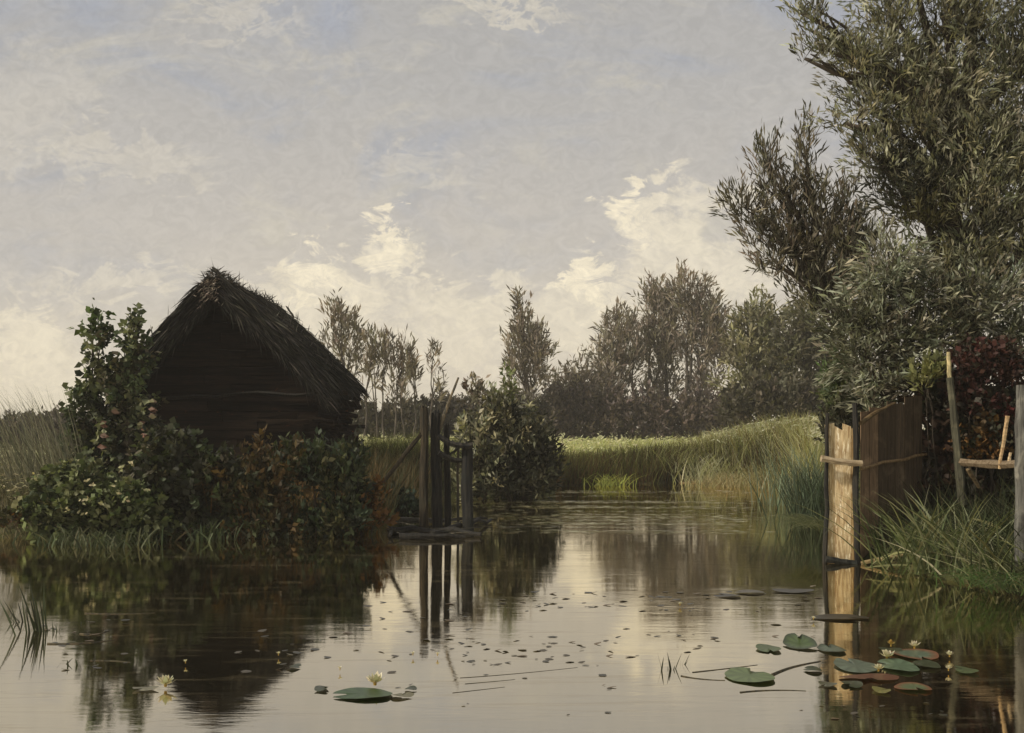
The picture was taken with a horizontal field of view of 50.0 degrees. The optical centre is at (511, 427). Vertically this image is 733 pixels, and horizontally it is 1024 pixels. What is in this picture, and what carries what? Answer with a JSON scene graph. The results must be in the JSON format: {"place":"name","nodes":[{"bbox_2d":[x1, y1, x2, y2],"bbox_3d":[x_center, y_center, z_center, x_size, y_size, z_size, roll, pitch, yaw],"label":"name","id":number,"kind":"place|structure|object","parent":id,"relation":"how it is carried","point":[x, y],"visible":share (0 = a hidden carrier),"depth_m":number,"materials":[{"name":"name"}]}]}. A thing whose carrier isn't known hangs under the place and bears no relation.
{"place":"outdoors","nodes":[
{"label":"outdoors","id":0,"kind":"place"},
{"bbox_2d":[85,613,145,613],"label":"floating twig","id":1,"kind":"object","parent":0,"point":[117,613],"visible":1,"depth_m":10.01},
{"bbox_2d":[0,425,923,497],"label":"meadow grass","id":2,"kind":"structure","parent":0,"point":[602,442],"depth_m":38.39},
{"bbox_2d":[0,428,1021,593],"bbox_3d":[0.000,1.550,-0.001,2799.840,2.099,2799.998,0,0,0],"label":"ground","id":3,"kind":"structure","parent":0,"point":[454,496],"depth_m":17.23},
{"bbox_2d":[0,519,55,538],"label":"weed tuft","id":4,"kind":"object","parent":3,"relation":"on","point":[4,532],"visible":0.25,"depth_m":16.85,"materials":[{"name":"green plant"}]},
{"bbox_2d":[0,386,91,498],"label":"tall grass clump","id":5,"kind":"object","parent":3,"relation":"on","point":[29,467],"visible":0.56,"depth_m":19.26,"materials":[{"name":"plant"}]},
{"bbox_2d":[0,399,142,450],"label":"hedge","id":6,"kind":"object","parent":3,"relation":"on","point":[54,420],"visible":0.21,"depth_m":59.42,"materials":[{"name":"green plant"}]},
{"bbox_2d":[12,526,130,547],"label":"weed tuft","id":7,"kind":"object","parent":3,"relation":"on","point":[53,540],"visible":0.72,"depth_m":15.94,"materials":[{"name":"green plant"}]},
{"bbox_2d":[0,450,183,543],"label":"leafy shrub","id":8,"kind":"object","parent":3,"relation":"on","point":[103,500],"visible":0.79,"depth_m":16.30,"materials":[{"name":"green plant"}]},
{"bbox_2d":[58,525,162,549],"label":"weed tuft","id":9,"kind":"object","parent":3,"relation":"on","point":[118,539],"visible":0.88,"depth_m":15.68,"materials":[{"name":"green plant"}]},
{"bbox_2d":[56,298,182,485],"bbox_3d":[-7.284,-0.466,20.229,2.372,3.912,2.145,0,0,0],"label":"leafy shrub","id":10,"kind":"object","parent":3,"relation":"on","point":[128,408],"visible":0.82,"depth_m":20.35,"materials":[{"name":"green plant"}]},
{"bbox_2d":[136,525,216,542],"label":"weed tuft","id":11,"kind":"object","parent":3,"relation":"on","point":[171,537],"visible":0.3,"depth_m":16.36,"materials":[{"name":"green plant"}]},
{"bbox_2d":[130,417,245,539],"bbox_3d":[-5.084,0.905,16.943,1.876,2.164,1.290,0,0,0],"label":"leafy shrub","id":12,"kind":"object","parent":3,"relation":"on","point":[169,478],"visible":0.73,"depth_m":16.83,"materials":[{"name":"green plant"}]},
{"bbox_2d":[171,515,243,541],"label":"weed tuft","id":13,"kind":"object","parent":3,"relation":"on","point":[201,531],"visible":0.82,"depth_m":16.50,"materials":[{"name":"green plant"}]},
{"bbox_2d":[104,263,371,481],"bbox_3d":[-6.667,-1.119,28.198,5.602,5.638,6.604,0,0,0],"label":"thatched hut","id":14,"kind":"object","parent":3,"relation":"on","point":[237,363],"visible":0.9,"depth_m":25.98,"materials":[{"name":"wood"}]},
{"bbox_2d":[245,435,279,462],"bbox_3d":[-5.900,0.900,25.955,0.825,1.434,0.023,0,0,0],"label":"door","id":15,"kind":"structure","parent":14,"relation":"in","point":[248,437],"depth_m":25.95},
{"bbox_2d":[198,521,300,539],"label":"weed tuft","id":16,"kind":"object","parent":3,"relation":"on","point":[248,532],"visible":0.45,"depth_m":16.73,"materials":[{"name":"green plant"}]},
{"bbox_2d":[193,423,317,539],"bbox_3d":[-3.937,0.968,16.936,1.860,2.065,1.303,0,0,0],"label":"leafy shrub","id":17,"kind":"object","parent":3,"relation":"on","point":[259,473],"visible":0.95,"depth_m":16.84,"materials":[{"name":"green plant"}]},
{"bbox_2d":[0,428,568,544],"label":"rough grass","id":18,"kind":"structure","parent":3,"relation":"on","point":[384,457],"depth_m":22.22,"materials":[{"name":"plant"}]},
{"bbox_2d":[268,521,351,539],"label":"weed tuft","id":19,"kind":"object","parent":3,"relation":"on","point":[312,535],"visible":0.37,"depth_m":16.88,"materials":[{"name":"green plant"}]},
{"bbox_2d":[283,424,377,537],"bbox_3d":[-2.846,0.983,17.070,1.545,2.078,1.137,0,0,0],"label":"leafy shrub","id":20,"kind":"object","parent":3,"relation":"on","point":[348,459],"visible":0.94,"depth_m":16.94,"materials":[{"name":"green plant"}]},
{"bbox_2d":[315,286,370,424],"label":"tree","id":21,"kind":"object","parent":3,"relation":"on","point":[341,337],"visible":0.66,"depth_m":69.61,"materials":[{"name":"green plant"}]},
{"bbox_2d":[340,474,400,534],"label":"leafy shrub","id":22,"kind":"object","parent":3,"relation":"on","point":[378,516],"visible":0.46,"depth_m":17.35,"materials":[{"name":"brown plant"}]},
{"bbox_2d":[354,322,398,439],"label":"tree","id":23,"kind":"object","parent":3,"relation":"on","point":[373,361],"visible":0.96,"depth_m":65.81,"materials":[{"name":"green plant"}]},
{"bbox_2d":[351,394,435,440],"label":"hedge","id":24,"kind":"object","parent":3,"relation":"on","point":[408,417],"visible":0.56,"depth_m":71.42,"materials":[{"name":"green plant"}]},
{"bbox_2d":[380,480,418,514],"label":"leafy shrub","id":25,"kind":"object","parent":3,"relation":"on","point":[408,502],"visible":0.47,"depth_m":21.42,"materials":[{"name":"green plant"}]},
{"bbox_2d":[375,323,424,437],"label":"tree","id":26,"kind":"object","parent":3,"relation":"on","point":[410,367],"visible":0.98,"depth_m":65.84,"materials":[{"name":"green plant"}]},
{"bbox_2d":[0,415,829,499],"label":"grass seed heads","id":27,"kind":"object","parent":3,"relation":"on","point":[622,442],"depth_m":37.61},
{"bbox_2d":[424,336,448,426],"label":"sapling","id":28,"kind":"object","parent":3,"relation":"on","point":[429,356],"visible":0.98,"depth_m":64.00,"materials":[{"name":"green plant"}]},
{"bbox_2d":[412,381,556,441],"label":"hedge","id":29,"kind":"object","parent":3,"relation":"on","point":[455,408],"visible":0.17,"depth_m":73.43,"materials":[{"name":"green plant"}]},
{"bbox_2d":[450,361,570,500],"bbox_3d":[-0.076,0.275,25.519,2.952,3.678,1.978,0,0,0],"label":"dark shrub","id":30,"kind":"object","parent":3,"relation":"on","point":[517,454],"visible":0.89,"depth_m":25.21,"materials":[{"name":"green plant"}]},
{"bbox_2d":[498,284,562,398],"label":"tree","id":31,"kind":"object","parent":3,"relation":"on","point":[531,344],"visible":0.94,"depth_m":77.52,"materials":[{"name":"green plant"}]},
{"bbox_2d":[538,345,627,398],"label":"bush","id":32,"kind":"object","parent":3,"relation":"on","point":[573,377],"visible":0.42,"depth_m":81.41,"materials":[{"name":"green plant"}]},
{"bbox_2d":[560,448,624,474],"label":"straw tuft","id":33,"kind":"object","parent":3,"relation":"on","point":[589,456],"visible":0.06,"depth_m":32.88,"materials":[{"name":"green plant"}]},
{"bbox_2d":[581,296,650,442],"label":"tree","id":34,"kind":"object","parent":3,"relation":"on","point":[615,351],"visible":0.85,"depth_m":83.54,"materials":[{"name":"green plant"}]},
{"bbox_2d":[597,444,665,472],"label":"straw tuft","id":35,"kind":"object","parent":3,"relation":"on","point":[628,455],"visible":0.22,"depth_m":33.55,"materials":[{"name":"green plant"}]},
{"bbox_2d":[540,378,752,442],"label":"hedge","id":36,"kind":"object","parent":3,"relation":"on","point":[650,413],"visible":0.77,"depth_m":79.09,"materials":[{"name":"green plant"}]},
{"bbox_2d":[627,270,697,441],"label":"tree","id":37,"kind":"object","parent":3,"relation":"on","point":[661,328],"visible":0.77,"depth_m":85.36,"materials":[{"name":"green plant"}]},
{"bbox_2d":[626,444,713,472],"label":"straw tuft","id":38,"kind":"object","parent":3,"relation":"on","point":[682,459],"visible":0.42,"depth_m":33.86,"materials":[{"name":"green plant"}]},
{"bbox_2d":[553,408,828,489],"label":"bank reeds","id":39,"kind":"object","parent":3,"relation":"on","point":[578,467],"visible":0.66,"depth_m":33.48,"materials":[{"name":"green plant"}]},
{"bbox_2d":[638,451,756,483],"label":"reeds","id":40,"kind":"object","parent":3,"relation":"on","point":[700,473],"visible":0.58,"depth_m":33.60,"materials":[{"name":"green plant"}]},
{"bbox_2d":[661,257,737,397],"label":"tree","id":41,"kind":"object","parent":3,"relation":"on","point":[698,311],"visible":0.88,"depth_m":83.57,"materials":[{"name":"green plant"}]},
{"bbox_2d":[712,461,782,486],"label":"straw tuft","id":42,"kind":"object","parent":3,"relation":"on","point":[754,475],"visible":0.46,"depth_m":32.92,"materials":[{"name":"green plant"}]},
{"bbox_2d":[705,283,799,417],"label":"round tree","id":43,"kind":"object","parent":3,"relation":"on","point":[758,325],"visible":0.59,"depth_m":61.42,"materials":[{"name":"green plant"}]},
{"bbox_2d":[713,368,831,432],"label":"hedge","id":44,"kind":"object","parent":3,"relation":"on","point":[738,405],"visible":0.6,"depth_m":55.48,"materials":[{"name":"green plant"}]},
{"bbox_2d":[729,510,832,532],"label":"grass clump","id":45,"kind":"object","parent":3,"relation":"on","point":[802,520],"visible":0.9,"depth_m":15.11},
{"bbox_2d":[738,458,859,525],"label":"reed clump","id":46,"kind":"object","parent":3,"relation":"on","point":[812,504],"visible":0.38,"depth_m":19.41,"materials":[{"name":"green plant"}]},
{"bbox_2d":[758,290,840,388],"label":"round tree","id":47,"kind":"object","parent":3,"relation":"on","point":[797,353],"visible":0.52,"depth_m":57.51,"materials":[{"name":"green plant"}]},
{"bbox_2d":[707,99,900,363],"bbox_3d":[5.056,-2.088,18.979,3.405,7.333,1.699,0,0,0],"label":"leaning willow","id":48,"kind":"object","parent":3,"relation":"on","point":[812,266],"visible":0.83,"depth_m":18.87,"materials":[{"name":"green plant"}]},
{"bbox_2d":[748,443,859,505],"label":"reed clump","id":49,"kind":"object","parent":3,"relation":"on","point":[800,465],"visible":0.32,"depth_m":23.96,"materials":[{"name":"green plant"}]},
{"bbox_2d":[820,403,862,563],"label":"plank gate","id":50,"kind":"structure","parent":3,"relation":"on","point":[842,461],"depth_m":13.80,"materials":[{"name":"wood"}]},
{"bbox_2d":[808,342,896,451],"bbox_3d":[5.091,0.192,16.203,1.444,2.984,1.191,0,0,0],"label":"green bush","id":51,"kind":"object","parent":3,"relation":"on","point":[838,417],"visible":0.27,"depth_m":16.08,"materials":[{"name":"green plant"}]},
{"bbox_2d":[859,395,926,564],"bbox_3d":[4.981,0.706,14.294,0.954,2.287,1.726,0,0,15],"label":"board fence","id":52,"kind":"object","parent":3,"relation":"on","point":[891,439],"visible":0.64,"depth_m":14.39,"materials":[{"name":"wood"}]},
{"bbox_2d":[773,0,1023,456],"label":"tree","id":53,"kind":"object","parent":3,"relation":"on","point":[945,124],"visible":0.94,"depth_m":16.26,"materials":[{"name":"green plant"}]},
{"bbox_2d":[799,214,1023,496],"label":"silver willow","id":54,"kind":"object","parent":3,"relation":"on","point":[952,307],"visible":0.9,"depth_m":15.40,"materials":[{"name":"green plant"}]},
{"bbox_2d":[822,465,1023,591],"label":"waterside grass","id":55,"kind":"structure","parent":3,"relation":"on","point":[995,511],"depth_m":13.63,"materials":[{"name":"plant"}]},
{"bbox_2d":[903,348,946,508],"bbox_3d":[5.606,0.206,14.751,0.590,2.592,0.503,0,0,0],"label":"tree","id":56,"kind":"object","parent":3,"relation":"on","point":[934,369],"visible":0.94,"depth_m":14.80,"materials":[{"name":"green plant"}]},
{"bbox_2d":[832,485,1022,579],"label":"reed clump","id":57,"kind":"object","parent":3,"relation":"on","point":[945,535],"visible":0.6,"depth_m":12.24,"materials":[{"name":"green plant"}]},
{"bbox_2d":[855,523,1023,591],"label":"reed clump","id":58,"kind":"object","parent":3,"relation":"on","point":[980,560],"visible":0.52,"depth_m":11.76,"materials":[{"name":"green plant"}]},
{"bbox_2d":[946,352,967,504],"bbox_3d":[5.872,0.016,14.496,0.272,2.027,0.136,0,0,0],"label":"leaning post","id":59,"kind":"object","parent":3,"relation":"on","point":[957,454],"visible":0.96,"depth_m":14.46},
{"bbox_2d":[897,360,1023,526],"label":"dark bush","id":60,"kind":"object","parent":3,"relation":"on","point":[942,435],"visible":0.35,"depth_m":15.06,"materials":[{"name":"green plant"}]},
{"bbox_2d":[898,563,1023,595],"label":"grass clump","id":61,"kind":"object","parent":3,"relation":"on","point":[1001,583],"visible":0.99,"depth_m":10.90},
{"bbox_2d":[930,329,1023,514],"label":"red bush","id":62,"kind":"object","parent":3,"relation":"on","point":[980,365],"visible":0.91,"depth_m":14.64,"materials":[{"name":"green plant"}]},
{"bbox_2d":[958,385,1023,568],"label":"rail fence","id":63,"kind":"object","parent":3,"relation":"on","point":[1017,464],"visible":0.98,"depth_m":11.57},
{"bbox_2d":[0,483,1023,732],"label":"water","id":64,"kind":"structure","parent":0,"point":[208,609],"depth_m":9.20,"materials":[{"name":"liquid"}]},
{"bbox_2d":[4,604,22,622],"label":"water shoots","id":65,"kind":"object","parent":64,"relation":"on","point":[16,616],"visible":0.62,"depth_m":9.60,"materials":[{"name":"green plant"}]},
{"bbox_2d":[0,584,46,635],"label":"water shoots","id":66,"kind":"object","parent":64,"relation":"on","point":[36,623],"visible":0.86,"depth_m":9.15,"materials":[{"name":"green plant"}]},
{"bbox_2d":[47,639,114,643],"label":"floating twig","id":67,"kind":"object","parent":64,"relation":"on","point":[78,643],"visible":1,"depth_m":8.63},
{"bbox_2d":[132,686,158,690],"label":"lily pad","id":68,"kind":"object","parent":64,"relation":"on","point":[147,688],"visible":1,"depth_m":7.10,"materials":[{"name":"green plant"}]},
{"bbox_2d":[157,674,173,686],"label":"water lily","id":69,"kind":"object","parent":64,"relation":"on","point":[165,680],"visible":1,"depth_m":7.13,"materials":[{"name":"white plant"}]},
{"bbox_2d":[314,685,327,690],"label":"lily pad","id":70,"kind":"object","parent":64,"relation":"on","point":[318,688],"visible":1,"depth_m":7.10,"materials":[{"name":"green plant"}]},
{"bbox_2d":[333,687,392,698],"bbox_3d":[-0.947,1.686,6.968,0.381,0.012,0.285,0,0,0],"label":"lily pad","id":71,"kind":"object","parent":64,"relation":"on","point":[357,692],"visible":1,"depth_m":6.97,"materials":[{"name":"green plant"}]},
{"bbox_2d":[365,671,383,685],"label":"water lily","id":72,"kind":"object","parent":64,"relation":"on","point":[375,678],"visible":1,"depth_m":7.17,"materials":[{"name":"white plant"}]},
{"bbox_2d":[393,692,413,696],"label":"lily pad","id":73,"kind":"object","parent":64,"relation":"on","point":[408,694],"visible":1,"depth_m":6.93,"materials":[{"name":"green plant"}]},
{"bbox_2d":[405,685,416,689],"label":"lily pad","id":74,"kind":"object","parent":64,"relation":"on","point":[413,687],"visible":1,"depth_m":7.12,"materials":[{"name":"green plant"}]},
{"bbox_2d":[382,377,491,538],"bbox_3d":[-1.466,0.693,18.430,2.241,3.030,3.587,0,0,0],"label":"post frame","id":75,"kind":"object","parent":64,"relation":"in","point":[437,520],"visible":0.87,"depth_m":18.03,"materials":[{"name":"wood"}]},
{"bbox_2d":[461,667,576,677],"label":"floating twig","id":76,"kind":"object","parent":64,"relation":"on","point":[506,674],"visible":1,"depth_m":7.55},
{"bbox_2d":[580,473,639,486],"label":"grass clump","id":77,"kind":"object","parent":64,"relation":"on","point":[610,482],"visible":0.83,"depth_m":31.87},
{"bbox_2d":[488,490,773,533],"bbox_3d":[2.679,1.692,23.602,8.081,0.008,12.445,0,0,0],"label":"duckweed","id":78,"kind":"object","parent":64,"relation":"on","point":[644,517],"visible":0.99,"depth_m":20.64,"materials":[{"name":"green plant"}]},
{"bbox_2d":[658,653,680,670],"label":"water shoots","id":79,"kind":"object","parent":64,"relation":"on","point":[669,663],"visible":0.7,"depth_m":7.71,"materials":[{"name":"green plant"}]},
{"bbox_2d":[692,665,753,672],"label":"floating twig","id":80,"kind":"object","parent":64,"relation":"on","point":[719,669],"visible":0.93,"depth_m":7.70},
{"bbox_2d":[679,470,771,488],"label":"straw tuft","id":81,"kind":"object","parent":64,"relation":"on","point":[727,483],"visible":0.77,"depth_m":31.43,"materials":[{"name":"green plant"}]},
{"bbox_2d":[714,593,740,596],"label":"lily pad","id":82,"kind":"object","parent":64,"relation":"on","point":[724,595],"visible":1,"depth_m":11.03,"materials":[{"name":"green plant"}]},
{"bbox_2d":[724,667,774,681],"bbox_3d":[1.615,1.686,7.486,0.327,0.012,0.450,0,0,0],"label":"lily pad","id":83,"kind":"object","parent":64,"relation":"on","point":[742,674],"visible":1,"depth_m":7.47,"materials":[{"name":"green plant"}]},
{"bbox_2d":[735,590,763,592],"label":"lily pad","id":84,"kind":"object","parent":64,"relation":"on","point":[748,591],"visible":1,"depth_m":11.29,"materials":[{"name":"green plant"}]},
{"bbox_2d":[756,644,780,651],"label":"lily pad","id":85,"kind":"object","parent":64,"relation":"on","point":[764,647],"visible":1,"depth_m":8.41,"materials":[{"name":"green plant"}]},
{"bbox_2d":[740,690,804,692],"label":"floating twig","id":86,"kind":"object","parent":64,"relation":"on","point":[767,690],"visible":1,"depth_m":7.08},
{"bbox_2d":[772,589,813,592],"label":"lily pad","id":87,"kind":"object","parent":64,"relation":"on","point":[794,590],"visible":1,"depth_m":11.36,"materials":[{"name":"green plant"}]},
{"bbox_2d":[771,661,820,674],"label":"floating twig","id":88,"kind":"object","parent":64,"relation":"on","point":[779,671],"visible":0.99,"depth_m":7.75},
{"bbox_2d":[783,633,817,648],"bbox_3d":[2.242,1.666,8.567,0.250,0.052,0.391,0,0,0],"label":"lily pad","id":89,"kind":"object","parent":64,"relation":"on","point":[795,641],"visible":1,"depth_m":8.59,"materials":[{"name":"green plant"}]},
{"bbox_2d":[803,666,821,670],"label":"lily pad","id":90,"kind":"object","parent":64,"relation":"on","point":[813,668],"visible":1,"depth_m":7.68,"materials":[{"name":"green plant"}]},
{"bbox_2d":[818,681,836,686],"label":"lily pad","id":91,"kind":"object","parent":64,"relation":"on","point":[828,684],"visible":1,"depth_m":7.23,"materials":[{"name":"green plant"}]},
{"bbox_2d":[817,644,845,651],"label":"lily pad","id":92,"kind":"object","parent":64,"relation":"on","point":[829,648],"visible":1,"depth_m":8.38,"materials":[{"name":"green plant"}]},
{"bbox_2d":[811,614,868,618],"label":"lily pad","id":93,"kind":"object","parent":64,"relation":"on","point":[836,616],"visible":0.99,"depth_m":9.80,"materials":[{"name":"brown plant"}]},
{"bbox_2d":[841,681,862,687],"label":"lily pad","id":94,"kind":"object","parent":64,"relation":"on","point":[856,684],"visible":1,"depth_m":7.22,"materials":[{"name":"green plant"}]},
{"bbox_2d":[834,658,876,672],"bbox_3d":[2.443,1.686,7.799,0.298,0.012,0.474,0,0,0],"label":"lily pad","id":95,"kind":"object","parent":64,"relation":"on","point":[854,665],"visible":0.94,"depth_m":7.78,"materials":[{"name":"green plant"}]},
{"bbox_2d":[840,673,898,679],"bbox_3d":[2.417,1.686,7.418,0.413,0.012,0.177,0,0,0],"label":"lily pad","id":96,"kind":"object","parent":64,"relation":"on","point":[879,676],"visible":1,"depth_m":7.44,"materials":[{"name":"brown plant"}]},
{"bbox_2d":[873,663,883,671],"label":"water lily","id":97,"kind":"object","parent":64,"relation":"on","point":[878,667],"visible":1,"depth_m":7.58,"materials":[{"name":"white plant"}]},
{"bbox_2d":[872,686,890,692],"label":"lily pad","id":98,"kind":"object","parent":64,"relation":"on","point":[879,689],"visible":1,"depth_m":7.06,"materials":[{"name":"green plant"}]},
{"bbox_2d":[879,647,901,650],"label":"lily pad","id":99,"kind":"object","parent":64,"relation":"on","point":[892,649],"visible":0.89,"depth_m":8.35,"materials":[{"name":"green plant"}]},
{"bbox_2d":[876,658,919,670],"bbox_3d":[2.736,1.686,7.787,0.272,0.012,0.427,0,0,0],"label":"lily pad","id":100,"kind":"object","parent":64,"relation":"on","point":[896,664],"visible":0.97,"depth_m":7.81,"materials":[{"name":"green plant"}]},
{"bbox_2d":[879,649,894,658],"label":"water lily","id":101,"kind":"object","parent":100,"relation":"on","point":[887,653],"visible":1,"depth_m":7.98,"materials":[{"name":"white plant"}]},
{"bbox_2d":[788,491,1009,575],"bbox_3d":[4.487,1.225,13.077,2.476,0.910,2.541,0,0,0],"label":"reed clump","id":102,"kind":"object","parent":64,"relation":"on","point":[905,559],"visible":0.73,"depth_m":12.77,"materials":[{"name":"green plant"}]},
{"bbox_2d":[894,682,931,689],"bbox_3d":[2.606,1.686,7.137,0.235,0.012,0.218,0,0,0],"label":"lily pad","id":103,"kind":"object","parent":64,"relation":"on","point":[910,685],"visible":1,"depth_m":7.15,"materials":[{"name":"green plant"}]},
{"bbox_2d":[909,641,919,648],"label":"water lily","id":104,"kind":"object","parent":64,"relation":"on","point":[914,644],"visible":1,"depth_m":8.36,"materials":[{"name":"white plant"}]},
{"bbox_2d":[891,649,938,659],"bbox_3d":[3.004,1.686,8.178,0.349,0.012,0.397,0,0,0],"label":"lily pad","id":105,"kind":"object","parent":64,"relation":"on","point":[919,653],"visible":0.97,"depth_m":8.18,"materials":[{"name":"green plant"}]},
{"bbox_2d":[912,660,940,667],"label":"lily pad","id":106,"kind":"object","parent":64,"relation":"on","point":[929,663],"visible":1,"depth_m":7.85,"materials":[{"name":"green plant"}]},
{"bbox_2d":[866,518,1002,568],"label":"bent reed","id":107,"kind":"object","parent":64,"relation":"on","point":[906,552],"visible":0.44,"depth_m":12.90,"materials":[{"name":"green plant"}]},
{"bbox_2d":[955,666,978,672],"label":"lily pad","id":108,"kind":"object","parent":64,"relation":"on","point":[961,669],"visible":1,"depth_m":7.65,"materials":[{"name":"green plant"}]},
{"bbox_2d":[0,0,1023,427],"label":"sky","id":109,"kind":"structure","parent":0,"point":[423,160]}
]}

